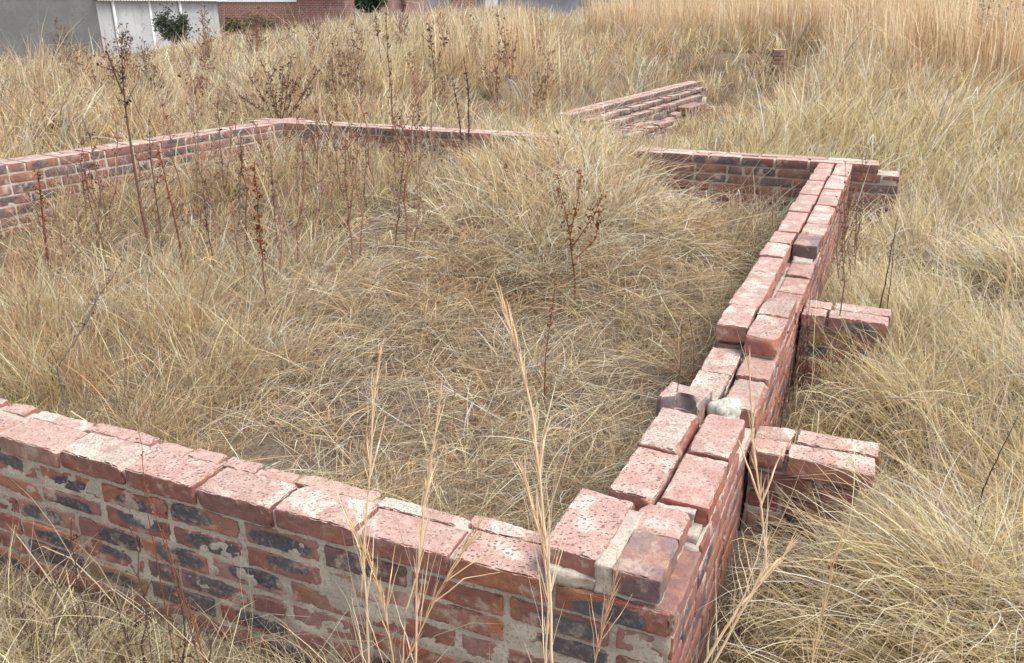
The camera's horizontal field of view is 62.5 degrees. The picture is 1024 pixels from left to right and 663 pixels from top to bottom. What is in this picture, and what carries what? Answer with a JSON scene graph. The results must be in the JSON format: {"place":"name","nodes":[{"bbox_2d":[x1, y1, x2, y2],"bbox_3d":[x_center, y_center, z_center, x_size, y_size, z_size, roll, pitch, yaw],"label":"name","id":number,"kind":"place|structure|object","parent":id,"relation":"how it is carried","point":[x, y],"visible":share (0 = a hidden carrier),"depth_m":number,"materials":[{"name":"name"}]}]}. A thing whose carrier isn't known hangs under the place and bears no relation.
{"place":"outdoors","nodes":[
{"label":"outdoors","id":0,"kind":"place"},
{"bbox_2d":[97,0,677,6],"label":"sky","id":1,"kind":"structure","parent":0,"point":[581,4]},
{"bbox_2d":[0,0,1023,662],"bbox_3d":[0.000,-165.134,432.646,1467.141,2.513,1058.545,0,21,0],"label":"ground","id":2,"kind":"structure","parent":0,"point":[266,449],"depth_m":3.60,"materials":[{"name":"beige plant"}]},
{"bbox_2d":[1,532,70,661],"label":"dead weed","id":3,"kind":"object","parent":2,"relation":"on","point":[22,614],"visible":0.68,"depth_m":2.09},
{"bbox_2d":[33,169,54,282],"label":"dead weed","id":4,"kind":"object","parent":2,"relation":"on","point":[43,220],"visible":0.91,"depth_m":4.67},
{"bbox_2d":[27,570,68,662],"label":"dead weed","id":5,"kind":"object","parent":2,"relation":"on","point":[56,587],"visible":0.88,"depth_m":2.00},
{"bbox_2d":[40,178,74,287],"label":"dead weed","id":6,"kind":"object","parent":2,"relation":"on","point":[48,231],"visible":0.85,"depth_m":4.57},
{"bbox_2d":[45,18,74,65],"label":"dead weed","id":7,"kind":"object","parent":2,"relation":"on","point":[58,41],"visible":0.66,"depth_m":10.77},
{"bbox_2d":[47,202,84,292],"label":"dead weed","id":8,"kind":"object","parent":2,"relation":"on","point":[61,244],"visible":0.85,"depth_m":4.35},
{"bbox_2d":[62,40,83,82],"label":"dead weed","id":9,"kind":"object","parent":2,"relation":"on","point":[76,55],"visible":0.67,"depth_m":9.73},
{"bbox_2d":[62,158,107,279],"bbox_3d":[-2.369,-0.604,4.768,0.276,0.747,0.146,12,24,29],"label":"dead weed","id":10,"kind":"object","parent":2,"relation":"on","point":[94,220],"visible":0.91,"depth_m":4.73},
{"bbox_2d":[63,519,108,662],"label":"dead weed","id":11,"kind":"object","parent":2,"relation":"on","point":[74,585],"visible":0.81,"depth_m":2.05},
{"bbox_2d":[76,130,97,240],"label":"dead weed","id":12,"kind":"object","parent":2,"relation":"on","point":[83,155],"visible":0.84,"depth_m":5.30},
{"bbox_2d":[56,257,123,416],"bbox_3d":[-1.613,0.041,3.284,0.054,0.606,0.354,9,23,22],"label":"dead weed","id":13,"kind":"object","parent":2,"relation":"on","point":[79,333],"visible":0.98,"depth_m":3.21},
{"bbox_2d":[81,115,108,243],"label":"dead weed","id":14,"kind":"object","parent":2,"relation":"on","point":[93,149],"visible":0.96,"depth_m":5.30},
{"bbox_2d":[82,169,107,271],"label":"dead weed","id":15,"kind":"object","parent":2,"relation":"on","point":[87,189],"visible":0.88,"depth_m":4.75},
{"bbox_2d":[81,44,109,100],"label":"dead weed","id":16,"kind":"object","parent":2,"relation":"on","point":[92,70],"visible":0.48,"depth_m":8.96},
{"bbox_2d":[0,0,225,59],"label":"grey house","id":17,"kind":"structure","parent":2,"relation":"on","point":[26,18],"depth_m":38.68,"materials":[{"name":"paint"}]},
{"bbox_2d":[104,122,123,251],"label":"dead weed","id":18,"kind":"object","parent":2,"relation":"on","point":[116,151],"visible":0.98,"depth_m":5.19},
{"bbox_2d":[87,594,142,662],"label":"dead weed","id":19,"kind":"object","parent":2,"relation":"on","point":[115,645],"visible":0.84,"depth_m":2.00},
{"bbox_2d":[100,34,129,99],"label":"dead weed","id":20,"kind":"object","parent":2,"relation":"on","point":[110,72],"visible":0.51,"depth_m":9.21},
{"bbox_2d":[110,23,130,65],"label":"dead weed","id":21,"kind":"object","parent":2,"relation":"on","point":[119,40],"visible":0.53,"depth_m":11.37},
{"bbox_2d":[96,47,150,258],"bbox_3d":[-2.244,-1.001,4.942,0.122,1.270,0.184,18,27,38],"label":"dead weed","id":22,"kind":"object","parent":2,"relation":"on","point":[123,78],"visible":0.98,"depth_m":4.86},
{"bbox_2d":[113,23,133,70],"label":"dead weed","id":23,"kind":"object","parent":2,"relation":"on","point":[125,43],"visible":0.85,"depth_m":10.41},
{"bbox_2d":[113,524,160,662],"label":"dead weed","id":24,"kind":"object","parent":2,"relation":"on","point":[143,593],"visible":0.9,"depth_m":2.02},
{"bbox_2d":[135,37,157,89],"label":"dead weed","id":25,"kind":"object","parent":2,"relation":"on","point":[143,55],"visible":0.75,"depth_m":9.41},
{"bbox_2d":[139,121,166,192],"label":"dead weed","id":26,"kind":"object","parent":2,"relation":"on","point":[162,149],"visible":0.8,"depth_m":6.08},
{"bbox_2d":[0,118,306,238],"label":"brick wall","id":27,"kind":"structure","parent":2,"relation":"on","point":[13,181],"depth_m":5.98,"materials":[{"name":"brick"}]},
{"bbox_2d":[144,119,163,246],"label":"dead weed","id":28,"kind":"object","parent":2,"relation":"on","point":[157,181],"visible":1,"depth_m":5.29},
{"bbox_2d":[136,413,175,662],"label":"dead weed","id":29,"kind":"object","parent":2,"relation":"on","point":[153,540],"visible":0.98,"depth_m":1.89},
{"bbox_2d":[138,598,182,662],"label":"dead weed","id":30,"kind":"object","parent":2,"relation":"on","point":[145,616],"visible":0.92,"depth_m":1.88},
{"bbox_2d":[0,477,321,662],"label":"dry grass","id":31,"kind":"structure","parent":2,"relation":"on","point":[46,574],"depth_m":2.12,"materials":[{"name":"beige plant"}]},
{"bbox_2d":[155,90,181,199],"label":"dead weed","id":32,"kind":"object","parent":2,"relation":"on","point":[162,105],"visible":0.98,"depth_m":5.75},
{"bbox_2d":[154,146,185,278],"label":"dead weed","id":33,"kind":"object","parent":2,"relation":"on","point":[165,181],"visible":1,"depth_m":4.65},
{"bbox_2d":[151,3,194,44],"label":"shrub","id":34,"kind":"object","parent":2,"relation":"on","point":[178,26],"visible":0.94,"depth_m":36.37,"materials":[{"name":"green plant"}]},
{"bbox_2d":[144,482,205,662],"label":"dead weed","id":35,"kind":"object","parent":2,"relation":"on","point":[160,530],"visible":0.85,"depth_m":1.81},
{"bbox_2d":[157,165,206,261],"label":"dead weed","id":36,"kind":"object","parent":2,"relation":"on","point":[202,202],"visible":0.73,"depth_m":4.97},
{"bbox_2d":[162,530,203,662],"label":"dead weed","id":37,"kind":"object","parent":2,"relation":"on","point":[183,602],"visible":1,"depth_m":1.75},
{"bbox_2d":[159,566,215,662],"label":"dead weed","id":38,"kind":"object","parent":2,"relation":"on","point":[187,642],"visible":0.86,"depth_m":1.85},
{"bbox_2d":[178,33,216,115],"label":"dead weed","id":39,"kind":"object","parent":2,"relation":"on","point":[201,81],"visible":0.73,"depth_m":8.51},
{"bbox_2d":[177,157,223,276],"bbox_3d":[-1.758,-0.635,4.834,0.270,0.690,0.153,-14,25,-31],"label":"dead weed","id":40,"kind":"object","parent":2,"relation":"on","point":[212,206],"visible":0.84,"depth_m":4.84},
{"bbox_2d":[186,102,218,203],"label":"dead weed","id":41,"kind":"object","parent":2,"relation":"on","point":[193,113],"visible":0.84,"depth_m":5.92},
{"bbox_2d":[184,103,223,231],"bbox_3d":[-1.985,-1.030,5.481,0.181,0.874,0.330,-6,22,-16],"label":"dead weed","id":42,"kind":"object","parent":2,"relation":"on","point":[198,165],"visible":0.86,"depth_m":5.46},
{"bbox_2d":[193,1,216,54],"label":"dead weed","id":43,"kind":"object","parent":2,"relation":"on","point":[204,24],"visible":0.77,"depth_m":12.98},
{"bbox_2d":[197,180,215,274],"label":"dead weed","id":44,"kind":"object","parent":2,"relation":"on","point":[205,222],"visible":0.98,"depth_m":4.68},
{"bbox_2d":[207,146,225,224],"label":"dead weed","id":45,"kind":"object","parent":2,"relation":"on","point":[212,182],"visible":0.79,"depth_m":5.66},
{"bbox_2d":[211,89,227,195],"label":"dead weed","id":46,"kind":"object","parent":2,"relation":"on","point":[217,117],"visible":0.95,"depth_m":5.96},
{"bbox_2d":[220,15,244,31],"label":"shrub","id":47,"kind":"object","parent":2,"relation":"on","point":[234,28],"visible":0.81,"depth_m":40.34,"materials":[{"name":"green plant"}]},
{"bbox_2d":[222,109,243,191],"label":"dead weed","id":48,"kind":"object","parent":2,"relation":"on","point":[230,142],"visible":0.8,"depth_m":6.02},
{"bbox_2d":[226,186,247,298],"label":"dead weed","id":49,"kind":"object","parent":2,"relation":"on","point":[233,213],"visible":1,"depth_m":4.31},
{"bbox_2d":[232,169,244,280],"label":"dead weed","id":50,"kind":"object","parent":2,"relation":"on","point":[239,197],"visible":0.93,"depth_m":4.65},
{"bbox_2d":[237,136,255,271],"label":"dead weed","id":51,"kind":"object","parent":2,"relation":"on","point":[240,156],"visible":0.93,"depth_m":4.82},
{"bbox_2d":[240,4,263,58],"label":"dead weed","id":52,"kind":"object","parent":2,"relation":"on","point":[256,34],"visible":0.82,"depth_m":12.59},
{"bbox_2d":[217,0,298,35],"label":"boundary wall","id":53,"kind":"structure","parent":2,"relation":"on","point":[231,8],"depth_m":46.73,"materials":[{"name":"red brick"}]},
{"bbox_2d":[248,162,268,312],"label":"dock weed","id":54,"kind":"object","parent":2,"relation":"on","point":[258,216],"visible":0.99,"depth_m":4.13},
{"bbox_2d":[234,8,282,30],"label":"shrub","id":55,"kind":"object","parent":2,"relation":"on","point":[262,18],"visible":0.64,"depth_m":39.25,"materials":[{"name":"green plant"}]},
{"bbox_2d":[266,145,280,247],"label":"dead weed","id":56,"kind":"object","parent":2,"relation":"on","point":[271,181],"visible":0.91,"depth_m":5.22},
{"bbox_2d":[261,170,288,288],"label":"dead weed","id":57,"kind":"object","parent":2,"relation":"on","point":[281,222],"visible":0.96,"depth_m":4.42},
{"bbox_2d":[238,52,320,118],"bbox_3d":[-2.096,-2.163,7.781,0.761,0.808,0.490,0,21,0],"label":"dead weed","id":58,"kind":"object","parent":2,"relation":"on","point":[282,91],"visible":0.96,"depth_m":7.80,"materials":[{"name":"plant"}]},
{"bbox_2d":[279,10,299,62],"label":"dead weed","id":59,"kind":"object","parent":2,"relation":"on","point":[289,29],"visible":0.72,"depth_m":12.82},
{"bbox_2d":[290,133,310,272],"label":"dead weed","id":60,"kind":"object","parent":2,"relation":"on","point":[302,166],"visible":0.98,"depth_m":4.61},
{"bbox_2d":[299,6,327,51],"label":"dead weed","id":61,"kind":"object","parent":2,"relation":"on","point":[306,27],"visible":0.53,"depth_m":11.73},
{"bbox_2d":[305,135,329,242],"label":"dead weed","id":62,"kind":"object","parent":2,"relation":"on","point":[322,181],"visible":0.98,"depth_m":5.16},
{"bbox_2d":[296,0,354,29],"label":"outbuilding","id":63,"kind":"structure","parent":2,"relation":"on","point":[324,6],"depth_m":43.94,"materials":[{"name":"brick"}]},
{"bbox_2d":[315,107,350,199],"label":"dead weed","id":64,"kind":"object","parent":2,"relation":"on","point":[328,155],"visible":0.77,"depth_m":5.86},
{"bbox_2d":[319,41,350,119],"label":"dead weed","id":65,"kind":"object","parent":2,"relation":"on","point":[341,65],"visible":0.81,"depth_m":8.44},
{"bbox_2d":[325,110,345,211],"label":"dead weed","id":66,"kind":"object","parent":2,"relation":"on","point":[336,157],"visible":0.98,"depth_m":5.80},
{"bbox_2d":[0,398,683,662],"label":"brick wall","id":67,"kind":"structure","parent":2,"relation":"on","point":[285,532],"depth_m":2.04,"materials":[{"name":"brick"}]},
{"bbox_2d":[340,128,350,242],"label":"dead weed","id":68,"kind":"object","parent":2,"relation":"on","point":[344,172],"visible":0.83,"depth_m":5.10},
{"bbox_2d":[339,129,359,273],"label":"dead weed","id":69,"kind":"object","parent":2,"relation":"on","point":[348,162],"visible":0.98,"depth_m":4.43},
{"bbox_2d":[336,39,368,118],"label":"dead weed","id":70,"kind":"object","parent":2,"relation":"on","point":[359,78],"visible":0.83,"depth_m":8.72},
{"bbox_2d":[341,19,369,75],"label":"dead weed","id":71,"kind":"object","parent":2,"relation":"on","point":[356,43],"visible":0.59,"depth_m":9.90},
{"bbox_2d":[349,118,368,264],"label":"dead weed","id":72,"kind":"object","parent":2,"relation":"on","point":[355,176],"visible":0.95,"depth_m":4.63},
{"bbox_2d":[329,334,395,662],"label":"grass stalk","id":73,"kind":"object","parent":2,"relation":"on","point":[374,395],"depth_m":1.41,"materials":[{"name":"plant"}]},
{"bbox_2d":[352,90,376,206],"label":"dead weed","id":74,"kind":"object","parent":2,"relation":"on","point":[363,115],"visible":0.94,"depth_m":5.78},
{"bbox_2d":[354,0,386,12],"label":"shrub","id":75,"kind":"object","parent":2,"relation":"on","point":[370,5],"visible":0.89,"depth_m":48.36,"materials":[{"name":"green plant"}]},
{"bbox_2d":[340,497,406,662],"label":"grass stalk","id":76,"kind":"object","parent":2,"relation":"on","point":[375,580],"depth_m":1.42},
{"bbox_2d":[382,9,405,169],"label":"dead weed","id":77,"kind":"object","parent":2,"relation":"on","point":[390,84],"visible":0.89,"depth_m":6.48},
{"bbox_2d":[390,6,410,53],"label":"dead weed","id":78,"kind":"object","parent":2,"relation":"on","point":[400,24],"visible":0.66,"depth_m":11.98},
{"bbox_2d":[392,137,409,253],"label":"dead weed","id":79,"kind":"object","parent":2,"relation":"on","point":[407,149],"visible":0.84,"depth_m":4.68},
{"bbox_2d":[383,0,423,19],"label":"pink house","id":80,"kind":"structure","parent":2,"relation":"on","point":[397,4],"depth_m":48.48,"materials":[{"name":"paint"}]},
{"bbox_2d":[394,110,415,250],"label":"dead weed","id":81,"kind":"object","parent":2,"relation":"on","point":[404,142],"visible":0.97,"depth_m":4.58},
{"bbox_2d":[387,140,429,255],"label":"dead weed","id":82,"kind":"object","parent":2,"relation":"on","point":[398,202],"visible":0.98,"depth_m":4.57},
{"bbox_2d":[405,91,417,212],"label":"dead weed","id":83,"kind":"object","parent":2,"relation":"on","point":[411,152],"visible":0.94,"depth_m":5.58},
{"bbox_2d":[402,51,426,111],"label":"dead weed","id":84,"kind":"object","parent":2,"relation":"on","point":[413,73],"visible":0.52,"depth_m":8.95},
{"bbox_2d":[382,372,447,662],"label":"grass stalk","id":85,"kind":"object","parent":2,"relation":"on","point":[422,534],"depth_m":1.42,"materials":[{"name":"plant"}]},
{"bbox_2d":[407,175,423,251],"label":"dead weed","id":86,"kind":"object","parent":2,"relation":"on","point":[418,211],"visible":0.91,"depth_m":4.61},
{"bbox_2d":[410,85,438,185],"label":"dead weed","id":87,"kind":"object","parent":2,"relation":"on","point":[430,128],"visible":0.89,"depth_m":5.98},
{"bbox_2d":[422,22,448,106],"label":"dead weed","id":88,"kind":"object","parent":2,"relation":"on","point":[428,29],"visible":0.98,"depth_m":8.53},
{"bbox_2d":[424,0,452,13],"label":"metal gate","id":89,"kind":"structure","parent":2,"relation":"on","point":[433,2],"depth_m":49.40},
{"bbox_2d":[432,61,451,108],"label":"dead weed","id":90,"kind":"object","parent":2,"relation":"on","point":[440,79],"visible":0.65,"depth_m":9.29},
{"bbox_2d":[451,77,463,160],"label":"dead weed","id":91,"kind":"object","parent":2,"relation":"on","point":[455,95],"visible":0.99,"depth_m":6.43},
{"bbox_2d":[405,498,511,662],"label":"grass stalk","id":92,"kind":"object","parent":2,"relation":"on","point":[465,546],"depth_m":1.39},
{"bbox_2d":[453,0,475,12],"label":"brick pillar","id":93,"kind":"structure","parent":2,"relation":"on","point":[456,3],"depth_m":48.48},
{"bbox_2d":[461,58,470,150],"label":"dead weed","id":94,"kind":"object","parent":2,"relation":"on","point":[469,121],"visible":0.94,"depth_m":6.46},
{"bbox_2d":[479,35,505,101],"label":"dead weed","id":95,"kind":"object","parent":2,"relation":"on","point":[495,72],"visible":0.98,"depth_m":10.29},
{"bbox_2d":[493,7,518,78],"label":"dead weed","id":96,"kind":"object","parent":2,"relation":"on","point":[507,44],"visible":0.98,"depth_m":10.81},
{"bbox_2d":[476,0,578,15],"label":"grey shed","id":97,"kind":"structure","parent":2,"relation":"on","point":[564,4],"depth_m":50.33,"materials":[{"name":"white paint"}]},
{"bbox_2d":[490,278,581,662],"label":"grass stalk","id":98,"kind":"object","parent":2,"relation":"on","point":[538,459],"depth_m":1.27,"materials":[{"name":"plant"}]},
{"bbox_2d":[509,444,571,662],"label":"grass stalk","id":99,"kind":"object","parent":2,"relation":"on","point":[523,471],"depth_m":1.34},
{"bbox_2d":[531,44,557,109],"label":"dead weed","id":100,"kind":"object","parent":2,"relation":"on","point":[544,81],"visible":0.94,"depth_m":10.68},
{"bbox_2d":[544,271,556,402],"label":"dead weed","id":101,"kind":"object","parent":2,"relation":"on","point":[552,307],"visible":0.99,"depth_m":3.22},
{"bbox_2d":[245,118,898,236],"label":"brick wall","id":102,"kind":"structure","parent":2,"relation":"on","point":[790,171],"depth_m":6.19,"materials":[{"name":"brick"}]},
{"bbox_2d":[553,166,606,299],"bbox_3d":[0.319,-0.449,4.011,0.258,0.671,0.095,-4,21,-10],"label":"dock weed","id":103,"kind":"object","parent":2,"relation":"on","point":[566,215],"visible":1,"depth_m":3.98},
{"bbox_2d":[586,551,632,662],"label":"grass stalk","id":104,"kind":"object","parent":2,"relation":"on","point":[607,607],"depth_m":1.37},
{"bbox_2d":[556,81,706,134],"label":"brick wall","id":105,"kind":"structure","parent":2,"relation":"on","point":[661,99],"depth_m":11.65,"materials":[{"name":"brick"}]},
{"bbox_2d":[623,120,681,146],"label":"brick wall","id":106,"kind":"structure","parent":2,"relation":"on","point":[663,124],"depth_m":10.61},
{"bbox_2d":[541,163,890,662],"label":"brick wall","id":107,"kind":"structure","parent":2,"relation":"on","point":[682,479],"depth_m":2.31,"materials":[{"name":"brick"}]},
{"bbox_2d":[656,382,711,424],"bbox_3d":[0.483,0.208,2.373,0.128,0.078,0.117,12,24,28],"label":"broken brick","id":108,"kind":"object","parent":107,"relation":"on","point":[690,400],"visible":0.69,"depth_m":2.36,"materials":[{"name":"brick"}]},
{"bbox_2d":[706,397,740,418],"bbox_3d":[0.587,0.243,2.343,0.098,0.123,0.099,0,21,0],"label":"stone","id":109,"kind":"object","parent":107,"relation":"on","point":[727,407],"visible":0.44,"depth_m":2.31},
{"bbox_2d":[687,494,803,662],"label":"grass stalk","id":110,"kind":"object","parent":2,"relation":"on","point":[765,576],"depth_m":1.48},
{"bbox_2d":[695,335,804,662],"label":"grass stalk","id":111,"kind":"object","parent":2,"relation":"on","point":[759,495],"depth_m":1.45,"materials":[{"name":"plant"}]},
{"bbox_2d":[777,293,811,427],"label":"dead weed","id":112,"kind":"object","parent":2,"relation":"on","point":[788,385],"visible":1,"depth_m":2.71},
{"bbox_2d":[800,514,862,662],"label":"grass stalk","id":113,"kind":"object","parent":2,"relation":"on","point":[823,608],"depth_m":1.59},
{"bbox_2d":[830,142,868,375],"bbox_3d":[1.710,-0.496,4.288,0.160,0.755,2.284,8,23,21],"label":"dead weed","id":114,"kind":"object","parent":2,"relation":"on","point":[845,229],"visible":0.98,"depth_m":3.87,"materials":[{"name":"plant"}]},
{"bbox_2d":[867,217,897,381],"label":"dead weed","id":115,"kind":"object","parent":2,"relation":"on","point":[886,273],"visible":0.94,"depth_m":3.49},
{"bbox_2d":[966,236,1023,497],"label":"grass stalk","id":116,"kind":"object","parent":2,"relation":"on","point":[1002,338],"depth_m":2.38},
{"bbox_2d":[966,0,1023,53],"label":"shrub","id":117,"kind":"object","parent":2,"relation":"on","point":[988,7],"visible":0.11,"depth_m":12.82,"materials":[{"name":"beige plant"}]},
{"bbox_2d":[973,416,1017,529],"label":"dead weed","id":118,"kind":"object","parent":2,"relation":"on","point":[992,467],"visible":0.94,"depth_m":2.11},
{"bbox_2d":[400,0,1023,103],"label":"tall grass","id":119,"kind":"structure","parent":0,"point":[968,28],"depth_m":12.22,"materials":[{"name":"plant"}]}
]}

